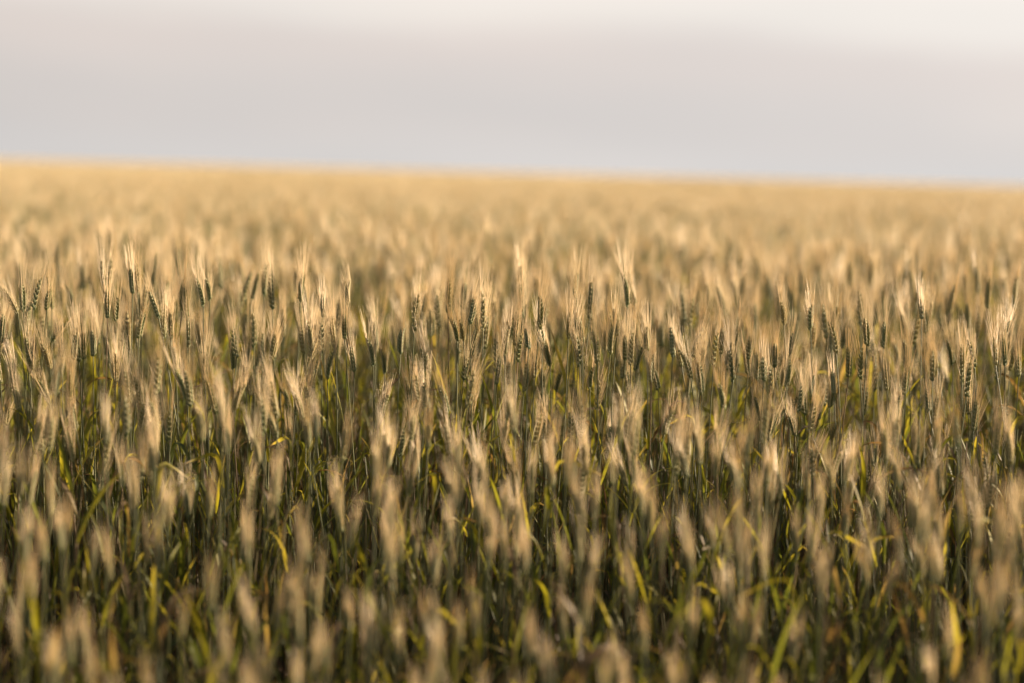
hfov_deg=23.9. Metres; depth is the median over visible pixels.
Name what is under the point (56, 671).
wheat stalk
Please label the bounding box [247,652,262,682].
wheat stalk
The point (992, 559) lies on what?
wheat stalk
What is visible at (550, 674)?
wheat stalk
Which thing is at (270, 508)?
wheat stalk
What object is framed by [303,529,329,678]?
wheat stalk
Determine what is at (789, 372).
wheat stalk
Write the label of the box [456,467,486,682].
wheat stalk
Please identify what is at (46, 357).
wheat stalk
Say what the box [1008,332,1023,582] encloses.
wheat stalk
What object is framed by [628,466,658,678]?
wheat stalk
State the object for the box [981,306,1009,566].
wheat stalk
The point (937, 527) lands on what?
wheat stalk
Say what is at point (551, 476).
wheat stalk
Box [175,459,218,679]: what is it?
wheat stalk
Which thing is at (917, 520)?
wheat stalk
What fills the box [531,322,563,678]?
wheat stalk
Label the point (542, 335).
wheat stalk
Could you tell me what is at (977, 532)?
wheat stalk
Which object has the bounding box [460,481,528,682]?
wheat stalk
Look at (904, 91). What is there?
sky
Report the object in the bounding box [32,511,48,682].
wheat stalk
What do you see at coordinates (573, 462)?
wheat stalk
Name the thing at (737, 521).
wheat stalk
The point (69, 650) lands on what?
wheat stalk
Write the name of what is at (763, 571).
wheat stalk
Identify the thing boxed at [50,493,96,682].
wheat stalk
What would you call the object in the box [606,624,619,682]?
wheat stalk
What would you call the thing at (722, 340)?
wheat stalk
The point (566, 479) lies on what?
wheat stalk
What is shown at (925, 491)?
wheat stalk
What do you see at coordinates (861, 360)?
wheat stalk
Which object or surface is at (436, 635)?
wheat stalk
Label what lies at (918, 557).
wheat stalk
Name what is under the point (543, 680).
wheat stalk
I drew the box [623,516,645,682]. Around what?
wheat stalk
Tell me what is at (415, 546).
wheat stalk
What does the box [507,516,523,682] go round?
wheat stalk
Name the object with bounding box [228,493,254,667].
wheat stalk
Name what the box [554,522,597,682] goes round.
wheat stalk
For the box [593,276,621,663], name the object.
wheat stalk
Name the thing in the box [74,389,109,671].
wheat stalk
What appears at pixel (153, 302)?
wheat stalk
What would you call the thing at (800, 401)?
wheat stalk
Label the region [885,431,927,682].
wheat stalk
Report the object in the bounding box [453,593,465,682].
wheat stalk
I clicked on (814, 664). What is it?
wheat stalk
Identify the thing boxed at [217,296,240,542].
wheat stalk
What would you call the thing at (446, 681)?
wheat stalk
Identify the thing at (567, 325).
wheat stalk
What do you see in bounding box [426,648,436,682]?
wheat stalk
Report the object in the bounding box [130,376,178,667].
wheat stalk
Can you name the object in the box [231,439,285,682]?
wheat stalk
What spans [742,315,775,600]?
wheat stalk
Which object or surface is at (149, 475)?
wheat stalk
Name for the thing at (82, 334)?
wheat stalk
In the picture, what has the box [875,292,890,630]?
wheat stalk
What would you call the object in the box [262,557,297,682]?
wheat stalk
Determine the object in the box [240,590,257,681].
wheat stalk
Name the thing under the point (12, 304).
wheat stalk
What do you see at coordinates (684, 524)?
wheat stalk
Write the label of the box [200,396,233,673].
wheat stalk
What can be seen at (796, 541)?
wheat stalk
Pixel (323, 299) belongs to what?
wheat stalk
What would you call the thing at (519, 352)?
wheat stalk
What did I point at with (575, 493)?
wheat stalk
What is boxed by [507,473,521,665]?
wheat stalk
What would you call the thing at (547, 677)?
wheat stalk
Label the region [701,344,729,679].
wheat stalk
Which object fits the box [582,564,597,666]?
wheat stalk
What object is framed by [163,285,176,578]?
wheat stalk
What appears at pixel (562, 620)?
wheat stalk
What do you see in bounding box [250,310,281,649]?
wheat stalk
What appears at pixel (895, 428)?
wheat stalk
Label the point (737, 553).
wheat stalk
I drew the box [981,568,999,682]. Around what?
wheat stalk
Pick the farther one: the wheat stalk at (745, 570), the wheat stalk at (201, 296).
the wheat stalk at (201, 296)
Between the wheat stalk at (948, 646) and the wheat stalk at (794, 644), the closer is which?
the wheat stalk at (948, 646)
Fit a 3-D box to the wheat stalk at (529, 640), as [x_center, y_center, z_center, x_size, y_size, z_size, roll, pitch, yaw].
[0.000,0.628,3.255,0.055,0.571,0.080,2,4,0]
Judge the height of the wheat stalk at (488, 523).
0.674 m
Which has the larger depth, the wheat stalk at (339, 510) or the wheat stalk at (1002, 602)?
the wheat stalk at (339, 510)
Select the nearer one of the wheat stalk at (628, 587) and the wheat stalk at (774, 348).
the wheat stalk at (628, 587)
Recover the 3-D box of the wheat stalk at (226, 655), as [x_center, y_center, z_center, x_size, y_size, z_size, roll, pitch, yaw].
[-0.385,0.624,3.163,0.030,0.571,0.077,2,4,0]
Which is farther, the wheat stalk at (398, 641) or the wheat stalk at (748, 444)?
the wheat stalk at (748, 444)
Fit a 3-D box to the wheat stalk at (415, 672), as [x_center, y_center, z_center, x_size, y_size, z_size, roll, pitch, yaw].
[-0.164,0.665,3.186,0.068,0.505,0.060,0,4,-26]
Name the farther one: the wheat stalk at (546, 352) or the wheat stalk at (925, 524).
the wheat stalk at (546, 352)
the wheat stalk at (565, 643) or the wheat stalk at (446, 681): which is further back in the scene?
the wheat stalk at (565, 643)
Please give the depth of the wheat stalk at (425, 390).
4.51 m
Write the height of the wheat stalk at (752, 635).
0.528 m
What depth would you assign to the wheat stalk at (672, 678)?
3.23 m
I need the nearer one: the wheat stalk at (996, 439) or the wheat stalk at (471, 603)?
the wheat stalk at (471, 603)
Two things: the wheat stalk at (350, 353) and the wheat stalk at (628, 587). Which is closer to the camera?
the wheat stalk at (628, 587)
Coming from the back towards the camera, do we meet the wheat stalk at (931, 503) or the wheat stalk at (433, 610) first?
the wheat stalk at (931, 503)
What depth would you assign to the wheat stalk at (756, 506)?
3.87 m
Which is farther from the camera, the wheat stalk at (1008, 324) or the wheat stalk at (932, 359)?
the wheat stalk at (1008, 324)
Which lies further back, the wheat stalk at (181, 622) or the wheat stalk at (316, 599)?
the wheat stalk at (316, 599)
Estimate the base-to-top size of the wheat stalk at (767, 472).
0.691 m
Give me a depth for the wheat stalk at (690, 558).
3.45 m
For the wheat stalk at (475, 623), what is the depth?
3.46 m
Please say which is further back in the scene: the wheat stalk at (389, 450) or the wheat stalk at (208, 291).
the wheat stalk at (208, 291)
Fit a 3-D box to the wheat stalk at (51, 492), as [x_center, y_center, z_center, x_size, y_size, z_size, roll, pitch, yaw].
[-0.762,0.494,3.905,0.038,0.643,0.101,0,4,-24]
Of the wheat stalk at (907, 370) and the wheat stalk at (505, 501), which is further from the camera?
the wheat stalk at (907, 370)
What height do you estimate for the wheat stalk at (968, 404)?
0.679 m
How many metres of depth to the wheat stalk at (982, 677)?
2.80 m
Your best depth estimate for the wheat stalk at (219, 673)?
3.07 m
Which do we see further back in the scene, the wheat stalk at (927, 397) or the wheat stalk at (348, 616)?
the wheat stalk at (927, 397)
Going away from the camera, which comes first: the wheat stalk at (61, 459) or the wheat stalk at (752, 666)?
the wheat stalk at (752, 666)
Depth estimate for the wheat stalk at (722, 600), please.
3.60 m
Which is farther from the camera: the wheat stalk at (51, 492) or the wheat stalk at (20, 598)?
the wheat stalk at (51, 492)
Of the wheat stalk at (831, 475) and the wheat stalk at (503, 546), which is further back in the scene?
the wheat stalk at (831, 475)
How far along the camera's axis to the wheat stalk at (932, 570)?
3.31 m
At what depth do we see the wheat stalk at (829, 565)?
3.72 m
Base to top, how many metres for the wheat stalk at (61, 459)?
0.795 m
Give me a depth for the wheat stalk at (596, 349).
4.65 m
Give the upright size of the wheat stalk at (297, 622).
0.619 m
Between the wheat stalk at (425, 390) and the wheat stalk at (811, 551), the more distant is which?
the wheat stalk at (425, 390)
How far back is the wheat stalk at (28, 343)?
4.62 m
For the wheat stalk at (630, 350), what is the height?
0.803 m
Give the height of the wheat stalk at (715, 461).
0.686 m
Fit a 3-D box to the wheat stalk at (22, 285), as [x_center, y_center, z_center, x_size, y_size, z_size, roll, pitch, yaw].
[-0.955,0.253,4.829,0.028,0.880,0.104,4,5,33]
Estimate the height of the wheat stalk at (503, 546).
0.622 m
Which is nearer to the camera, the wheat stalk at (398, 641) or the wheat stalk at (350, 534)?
the wheat stalk at (398, 641)
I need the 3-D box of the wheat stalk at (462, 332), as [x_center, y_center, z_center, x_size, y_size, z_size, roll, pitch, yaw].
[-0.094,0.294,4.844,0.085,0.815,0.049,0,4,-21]
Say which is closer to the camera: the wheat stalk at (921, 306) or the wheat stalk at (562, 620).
the wheat stalk at (562, 620)
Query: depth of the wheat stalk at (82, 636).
3.22 m
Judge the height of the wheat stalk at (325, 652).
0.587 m
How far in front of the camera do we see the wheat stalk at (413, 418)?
4.22 m
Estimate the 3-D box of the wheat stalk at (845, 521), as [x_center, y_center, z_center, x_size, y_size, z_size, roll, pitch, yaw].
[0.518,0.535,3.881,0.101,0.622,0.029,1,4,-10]
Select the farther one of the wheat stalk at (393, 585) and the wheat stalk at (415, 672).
the wheat stalk at (393, 585)
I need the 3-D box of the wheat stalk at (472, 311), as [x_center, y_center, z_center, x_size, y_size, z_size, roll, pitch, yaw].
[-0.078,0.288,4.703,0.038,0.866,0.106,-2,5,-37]
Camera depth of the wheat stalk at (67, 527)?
3.57 m
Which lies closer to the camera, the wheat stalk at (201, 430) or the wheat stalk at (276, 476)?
the wheat stalk at (276, 476)
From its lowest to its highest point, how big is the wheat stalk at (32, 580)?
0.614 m
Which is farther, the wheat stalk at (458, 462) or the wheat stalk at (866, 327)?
the wheat stalk at (866, 327)
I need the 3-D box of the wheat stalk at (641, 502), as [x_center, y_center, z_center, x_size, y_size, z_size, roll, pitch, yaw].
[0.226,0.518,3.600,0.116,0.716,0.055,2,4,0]
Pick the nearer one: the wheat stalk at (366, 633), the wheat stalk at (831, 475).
the wheat stalk at (366, 633)
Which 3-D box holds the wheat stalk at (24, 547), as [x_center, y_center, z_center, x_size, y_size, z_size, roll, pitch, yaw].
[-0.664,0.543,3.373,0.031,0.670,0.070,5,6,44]
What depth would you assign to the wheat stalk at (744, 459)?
4.01 m
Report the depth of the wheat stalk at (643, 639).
3.21 m
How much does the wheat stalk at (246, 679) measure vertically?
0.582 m
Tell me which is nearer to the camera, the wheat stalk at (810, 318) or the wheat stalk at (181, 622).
the wheat stalk at (181, 622)
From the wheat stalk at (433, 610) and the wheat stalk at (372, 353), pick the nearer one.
the wheat stalk at (433, 610)
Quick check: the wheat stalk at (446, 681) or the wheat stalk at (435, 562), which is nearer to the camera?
the wheat stalk at (446, 681)
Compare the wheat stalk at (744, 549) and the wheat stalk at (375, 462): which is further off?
the wheat stalk at (375, 462)
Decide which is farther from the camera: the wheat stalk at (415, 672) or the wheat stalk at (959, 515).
the wheat stalk at (959, 515)
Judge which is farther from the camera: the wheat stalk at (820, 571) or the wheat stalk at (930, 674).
the wheat stalk at (820, 571)
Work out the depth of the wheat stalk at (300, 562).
3.46 m
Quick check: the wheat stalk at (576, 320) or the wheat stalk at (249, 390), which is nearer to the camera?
the wheat stalk at (249, 390)
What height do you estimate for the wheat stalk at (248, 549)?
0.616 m
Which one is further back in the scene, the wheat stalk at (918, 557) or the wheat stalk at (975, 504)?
the wheat stalk at (975, 504)
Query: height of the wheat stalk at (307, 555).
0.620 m
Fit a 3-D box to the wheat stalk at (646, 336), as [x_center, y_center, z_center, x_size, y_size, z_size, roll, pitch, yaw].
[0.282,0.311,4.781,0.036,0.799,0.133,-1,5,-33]
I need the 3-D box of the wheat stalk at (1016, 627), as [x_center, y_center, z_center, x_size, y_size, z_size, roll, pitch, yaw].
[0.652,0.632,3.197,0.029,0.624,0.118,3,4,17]
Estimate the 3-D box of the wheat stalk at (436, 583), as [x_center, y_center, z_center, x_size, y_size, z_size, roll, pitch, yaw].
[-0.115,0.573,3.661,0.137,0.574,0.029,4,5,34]
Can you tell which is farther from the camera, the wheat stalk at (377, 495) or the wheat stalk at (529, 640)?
the wheat stalk at (377, 495)
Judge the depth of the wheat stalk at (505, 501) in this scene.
3.94 m
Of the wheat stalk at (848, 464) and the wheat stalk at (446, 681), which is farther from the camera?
the wheat stalk at (848, 464)
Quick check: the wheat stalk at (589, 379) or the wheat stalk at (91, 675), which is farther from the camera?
the wheat stalk at (589, 379)
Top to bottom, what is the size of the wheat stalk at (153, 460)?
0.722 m
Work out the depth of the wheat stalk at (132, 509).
3.84 m
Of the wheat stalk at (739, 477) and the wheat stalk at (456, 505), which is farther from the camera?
the wheat stalk at (739, 477)
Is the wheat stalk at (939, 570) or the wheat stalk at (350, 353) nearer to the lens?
the wheat stalk at (939, 570)
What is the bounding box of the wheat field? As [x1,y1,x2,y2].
[0,159,1023,682]
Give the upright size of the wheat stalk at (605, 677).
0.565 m
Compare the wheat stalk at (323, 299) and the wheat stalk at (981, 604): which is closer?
the wheat stalk at (981, 604)
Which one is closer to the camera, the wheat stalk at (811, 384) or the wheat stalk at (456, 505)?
the wheat stalk at (456, 505)
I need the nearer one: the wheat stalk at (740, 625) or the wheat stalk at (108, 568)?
the wheat stalk at (740, 625)
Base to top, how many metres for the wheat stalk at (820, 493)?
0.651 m
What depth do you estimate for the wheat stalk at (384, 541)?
3.54 m
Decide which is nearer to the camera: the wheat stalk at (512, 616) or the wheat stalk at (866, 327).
the wheat stalk at (512, 616)
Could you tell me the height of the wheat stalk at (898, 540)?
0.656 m
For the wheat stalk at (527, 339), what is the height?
0.790 m
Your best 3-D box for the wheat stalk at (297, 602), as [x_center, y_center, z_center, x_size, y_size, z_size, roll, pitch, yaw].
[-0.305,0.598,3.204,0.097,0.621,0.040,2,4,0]
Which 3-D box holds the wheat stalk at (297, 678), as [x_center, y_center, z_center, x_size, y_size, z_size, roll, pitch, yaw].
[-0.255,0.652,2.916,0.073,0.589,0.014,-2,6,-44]
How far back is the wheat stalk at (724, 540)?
3.43 m
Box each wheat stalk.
[0,269,60,611]
[0,433,43,673]
[6,313,33,615]
[6,599,21,682]
[10,268,70,580]
[12,253,66,682]
[12,442,59,682]
[16,252,41,576]
[16,558,65,682]
[18,498,51,682]
[19,509,46,682]
[20,532,38,682]
[25,458,55,682]
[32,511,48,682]
[33,316,55,635]
[36,298,82,518]
[40,624,53,682]
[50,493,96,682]
[50,630,60,682]
[54,311,64,678]
[61,488,76,682]
[62,607,75,682]
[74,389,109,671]
[74,591,93,682]
[76,302,88,616]
[83,638,95,682]
[85,300,112,635]
[85,509,119,659]
[88,507,163,682]
[90,320,124,621]
[92,260,113,629]
[96,336,138,634]
[98,516,112,675]
[103,275,121,571]
[111,420,155,682]
[112,287,152,588]
[124,243,134,515]
[125,469,154,682]
[127,449,147,674]
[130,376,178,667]
[137,464,176,682]
[139,502,151,682]
[140,273,201,569]
[141,643,152,682]
[146,412,179,680]
[149,476,174,680]
[157,275,168,473]
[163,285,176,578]
[172,295,192,549]
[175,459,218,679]
[176,587,225,682]
[177,379,222,682]
[185,315,214,610]
[190,249,213,533]
[192,258,215,582]
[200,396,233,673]
[203,548,219,682]
[210,651,229,682]
[215,607,233,682]
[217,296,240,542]
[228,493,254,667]
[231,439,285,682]
[233,568,250,671]
[234,466,285,674]
[239,345,255,660]
[239,647,251,682]
[240,509,282,681]
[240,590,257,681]
[241,402,267,668]
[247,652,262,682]
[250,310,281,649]
[259,639,270,682]
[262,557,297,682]
[269,581,296,682]
[288,562,304,667]
[289,579,301,669]
[290,499,333,682]
[290,644,302,682]
[294,300,331,682]
[294,521,310,594]
[300,554,323,682]
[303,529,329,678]
[306,387,327,670]
[309,616,325,682]
[316,272,329,559]
[318,619,329,682]
[326,453,357,663]
[327,262,350,535]
[332,285,371,603]
[332,487,362,682]
[336,423,386,661]
[341,322,364,661]
[342,586,355,682]
[348,550,395,682]
[358,586,378,682]
[359,309,397,625]
[359,588,373,682]
[360,615,369,679]
[369,451,395,682]
[372,421,409,682]
[374,496,392,682]
[375,436,420,681]
[376,497,407,682]
[381,476,397,682]
[382,474,421,669]
[382,514,398,682]
[384,386,422,672]
[391,598,405,682]
[392,296,434,677]
[392,497,407,677]
[392,508,423,675]
[398,353,431,655]
[408,536,440,682]
[410,657,421,682]
[412,319,431,591]
[418,587,470,682]
[422,580,440,682]
[424,612,442,681]
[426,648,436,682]
[427,522,443,680]
[428,612,443,682]
[435,661,450,682]
[437,449,466,682]
[438,525,457,682]
[442,485,456,682]
[443,287,476,528]
[443,331,476,623]
[443,509,498,682]
[443,557,475,682]
[445,296,476,550]
[445,411,501,625]
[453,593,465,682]
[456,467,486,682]
[460,314,505,622]
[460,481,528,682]
[465,467,512,682]
[466,272,496,674]
[466,502,510,682]
[470,586,480,681]
[474,364,523,679]
[475,483,493,682]
[482,310,527,560]
[494,507,537,682]
[495,298,512,562]
[497,508,529,682]
[500,440,538,680]
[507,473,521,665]
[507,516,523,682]
[508,306,563,677]
[510,510,539,681]
[521,430,554,652]
[523,624,541,682]
[524,297,546,591]
[525,598,537,682]
[526,500,589,676]
[529,290,586,584]
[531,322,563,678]
[537,622,554,682]
[538,639,561,682]
[541,467,599,682]
[541,650,550,682]
[542,434,583,682]
[551,428,575,682]
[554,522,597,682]
[557,576,567,682]
[561,283,588,547]
[563,428,613,671]
[565,301,597,588]
[567,462,618,669]
[575,528,605,682]
[576,478,608,681]
[580,295,619,640]
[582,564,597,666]
[583,341,606,589]
[589,297,629,653]
[590,434,630,677]
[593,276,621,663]
[595,471,648,674]
[599,645,610,682]
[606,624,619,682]
[611,392,623,645]
[616,323,656,656]
[616,647,630,682]
[619,550,634,682]
[620,660,630,682]
[623,309,669,661]
[623,497,668,682]
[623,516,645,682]
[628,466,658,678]
[632,304,678,649]
[633,453,700,682]
[636,602,649,682]
[640,300,681,549]
[648,421,690,662]
[665,643,677,682]
[673,320,708,663]
[675,490,729,682]
[675,646,689,682]
[680,517,694,682]
[681,318,709,622]
[687,582,698,682]
[690,557,726,682]
[695,297,728,630]
[698,494,720,682]
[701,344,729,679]
[704,433,741,679]
[705,319,743,626]
[708,433,746,682]
[711,492,779,682]
[718,461,764,682]
[720,552,735,682]
[723,333,770,618]
[727,436,757,669]
[729,474,744,682]
[732,419,796,682]
[733,410,766,682]
[733,518,745,681]
[735,587,748,682]
[739,510,752,682]
[740,537,781,682]
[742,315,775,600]
[744,656,758,682]
[747,592,764,682]
[748,501,802,676]
[752,350,811,656]
[752,510,796,682]
[760,324,802,580]
[761,428,779,682]
[767,320,787,566]
[777,276,832,599]
[778,307,796,589]
[783,316,856,560]
[783,600,807,682]
[803,282,839,605]
[805,352,817,621]
[805,483,853,679]
[805,497,848,682]
[808,534,836,682]
[810,548,829,682]
[813,297,841,641]
[813,539,825,682]
[814,466,856,645]
[819,433,860,680]
[822,350,858,627]
[841,423,889,679]
[851,313,870,586]
[852,292,874,559]
[853,531,911,682]
[854,383,902,623]
[857,494,878,682]
[874,331,917,590]
[874,464,903,669]
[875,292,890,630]
[877,345,908,652]
[880,543,903,682]
[884,471,923,682]
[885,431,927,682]
[885,509,903,682]
[889,462,936,682]
[890,312,910,669]
[898,471,920,682]
[899,275,925,589]
[908,524,929,682]
[909,490,947,682]
[910,483,933,682]
[916,365,952,591]
[917,457,948,681]
[917,528,936,682]
[923,641,934,682]
[924,320,961,639]
[926,379,960,682]
[931,526,970,674]
[932,396,948,682]
[936,313,966,572]
[936,566,987,682]
[942,598,957,682]
[947,366,973,622]
[950,471,968,682]
[953,315,994,548]
[960,455,987,681]
[967,641,988,682]
[968,484,1016,681]
[968,529,1012,682]
[979,385,1008,632]
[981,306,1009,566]
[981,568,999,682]
[984,305,1023,609]
[984,504,1023,682]
[986,292,1019,551]
[987,483,1023,682]
[991,541,1014,682]
[991,555,1011,682]
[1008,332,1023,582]
[1011,588,1023,682]
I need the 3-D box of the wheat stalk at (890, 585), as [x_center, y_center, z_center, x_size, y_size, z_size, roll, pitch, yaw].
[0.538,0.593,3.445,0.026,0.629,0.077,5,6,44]
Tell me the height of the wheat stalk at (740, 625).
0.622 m
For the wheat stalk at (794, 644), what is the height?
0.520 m
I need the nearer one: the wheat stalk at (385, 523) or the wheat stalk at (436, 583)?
the wheat stalk at (436, 583)
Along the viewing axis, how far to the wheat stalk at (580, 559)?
3.82 m
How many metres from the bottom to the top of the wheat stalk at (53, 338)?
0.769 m
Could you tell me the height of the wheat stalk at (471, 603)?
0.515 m
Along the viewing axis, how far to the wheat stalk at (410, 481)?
3.97 m
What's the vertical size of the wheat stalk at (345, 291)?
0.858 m
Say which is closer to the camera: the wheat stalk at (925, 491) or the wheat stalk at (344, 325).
the wheat stalk at (925, 491)
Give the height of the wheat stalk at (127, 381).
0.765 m
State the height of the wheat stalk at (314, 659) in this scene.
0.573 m
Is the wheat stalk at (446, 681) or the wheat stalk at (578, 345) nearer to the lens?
the wheat stalk at (446, 681)
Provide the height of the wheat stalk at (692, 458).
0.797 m
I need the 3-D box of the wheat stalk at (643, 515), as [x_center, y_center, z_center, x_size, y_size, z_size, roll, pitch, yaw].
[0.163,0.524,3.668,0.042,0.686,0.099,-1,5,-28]
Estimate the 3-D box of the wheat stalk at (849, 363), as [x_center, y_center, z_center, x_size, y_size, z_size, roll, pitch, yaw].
[0.613,0.324,4.834,0.115,0.770,0.084,5,5,41]
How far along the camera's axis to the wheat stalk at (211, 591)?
3.34 m
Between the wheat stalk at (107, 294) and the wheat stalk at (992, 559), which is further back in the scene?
the wheat stalk at (107, 294)
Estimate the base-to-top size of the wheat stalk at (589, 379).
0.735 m
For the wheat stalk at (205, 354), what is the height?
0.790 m
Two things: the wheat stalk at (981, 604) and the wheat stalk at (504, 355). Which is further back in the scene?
the wheat stalk at (504, 355)
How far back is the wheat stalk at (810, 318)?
4.94 m
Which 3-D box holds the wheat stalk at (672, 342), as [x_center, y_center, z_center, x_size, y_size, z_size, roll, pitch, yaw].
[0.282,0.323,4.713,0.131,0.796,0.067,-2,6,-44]
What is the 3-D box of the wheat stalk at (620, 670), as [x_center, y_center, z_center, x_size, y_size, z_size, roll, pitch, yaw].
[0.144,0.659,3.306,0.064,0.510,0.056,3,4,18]
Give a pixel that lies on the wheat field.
(838, 243)
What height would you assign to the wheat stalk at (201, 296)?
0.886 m
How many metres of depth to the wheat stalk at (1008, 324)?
4.85 m
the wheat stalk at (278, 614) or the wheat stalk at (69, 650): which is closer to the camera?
the wheat stalk at (69, 650)
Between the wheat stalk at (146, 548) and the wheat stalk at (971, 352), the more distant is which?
the wheat stalk at (971, 352)
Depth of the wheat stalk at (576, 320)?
4.76 m
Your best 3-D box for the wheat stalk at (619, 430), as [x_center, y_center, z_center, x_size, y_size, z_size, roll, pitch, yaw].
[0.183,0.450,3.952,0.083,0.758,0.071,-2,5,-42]
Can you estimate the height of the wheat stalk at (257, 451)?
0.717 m
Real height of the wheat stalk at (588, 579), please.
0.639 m
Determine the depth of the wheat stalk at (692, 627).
3.27 m
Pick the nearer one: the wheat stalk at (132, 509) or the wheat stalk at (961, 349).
the wheat stalk at (132, 509)
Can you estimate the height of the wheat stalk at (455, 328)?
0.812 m
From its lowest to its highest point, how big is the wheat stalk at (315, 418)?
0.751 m
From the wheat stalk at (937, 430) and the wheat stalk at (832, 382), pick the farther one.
the wheat stalk at (832, 382)
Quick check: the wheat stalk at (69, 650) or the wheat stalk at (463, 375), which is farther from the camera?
the wheat stalk at (463, 375)
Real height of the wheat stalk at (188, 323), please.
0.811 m
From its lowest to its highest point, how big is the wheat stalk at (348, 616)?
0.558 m
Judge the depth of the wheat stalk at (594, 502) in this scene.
3.69 m
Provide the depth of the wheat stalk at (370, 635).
3.32 m
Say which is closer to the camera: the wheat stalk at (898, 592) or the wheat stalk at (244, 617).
the wheat stalk at (244, 617)
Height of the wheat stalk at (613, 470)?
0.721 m
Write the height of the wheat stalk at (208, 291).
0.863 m
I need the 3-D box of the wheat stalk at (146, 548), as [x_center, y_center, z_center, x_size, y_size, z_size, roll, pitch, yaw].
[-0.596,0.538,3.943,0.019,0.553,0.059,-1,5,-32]
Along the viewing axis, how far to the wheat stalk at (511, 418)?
4.03 m
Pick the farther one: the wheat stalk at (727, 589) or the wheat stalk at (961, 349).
the wheat stalk at (961, 349)
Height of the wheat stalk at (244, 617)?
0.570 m
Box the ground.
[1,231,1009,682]
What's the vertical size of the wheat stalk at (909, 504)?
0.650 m
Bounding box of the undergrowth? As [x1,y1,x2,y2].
[0,243,1023,682]
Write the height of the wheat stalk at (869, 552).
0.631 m
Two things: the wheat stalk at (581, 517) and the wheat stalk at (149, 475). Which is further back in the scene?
the wheat stalk at (149, 475)
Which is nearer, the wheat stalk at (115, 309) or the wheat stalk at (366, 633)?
the wheat stalk at (366, 633)
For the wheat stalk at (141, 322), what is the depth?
4.83 m
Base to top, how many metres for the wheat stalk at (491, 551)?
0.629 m
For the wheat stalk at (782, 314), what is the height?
0.843 m
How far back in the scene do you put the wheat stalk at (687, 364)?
4.62 m
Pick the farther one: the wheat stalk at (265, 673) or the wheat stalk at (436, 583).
the wheat stalk at (436, 583)
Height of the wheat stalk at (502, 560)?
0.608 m
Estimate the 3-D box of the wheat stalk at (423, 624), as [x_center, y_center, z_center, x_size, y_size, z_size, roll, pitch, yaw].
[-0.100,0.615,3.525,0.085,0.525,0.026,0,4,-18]
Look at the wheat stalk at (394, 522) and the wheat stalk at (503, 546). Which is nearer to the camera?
the wheat stalk at (503, 546)
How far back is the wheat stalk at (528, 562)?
3.63 m
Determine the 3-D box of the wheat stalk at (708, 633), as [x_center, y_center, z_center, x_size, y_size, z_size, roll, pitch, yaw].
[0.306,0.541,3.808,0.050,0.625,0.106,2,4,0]
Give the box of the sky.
[0,0,1023,185]
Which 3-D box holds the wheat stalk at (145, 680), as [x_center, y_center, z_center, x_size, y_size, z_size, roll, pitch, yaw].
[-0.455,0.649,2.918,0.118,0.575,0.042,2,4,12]
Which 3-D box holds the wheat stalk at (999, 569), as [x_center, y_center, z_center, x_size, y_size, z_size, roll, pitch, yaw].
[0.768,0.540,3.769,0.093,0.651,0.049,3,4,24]
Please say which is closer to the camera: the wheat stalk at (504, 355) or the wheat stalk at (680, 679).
the wheat stalk at (680, 679)
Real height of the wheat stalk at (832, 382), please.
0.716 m
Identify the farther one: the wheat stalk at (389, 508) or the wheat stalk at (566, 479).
the wheat stalk at (566, 479)
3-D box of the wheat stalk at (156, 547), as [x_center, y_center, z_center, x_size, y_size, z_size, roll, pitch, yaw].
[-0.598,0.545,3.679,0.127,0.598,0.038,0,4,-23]

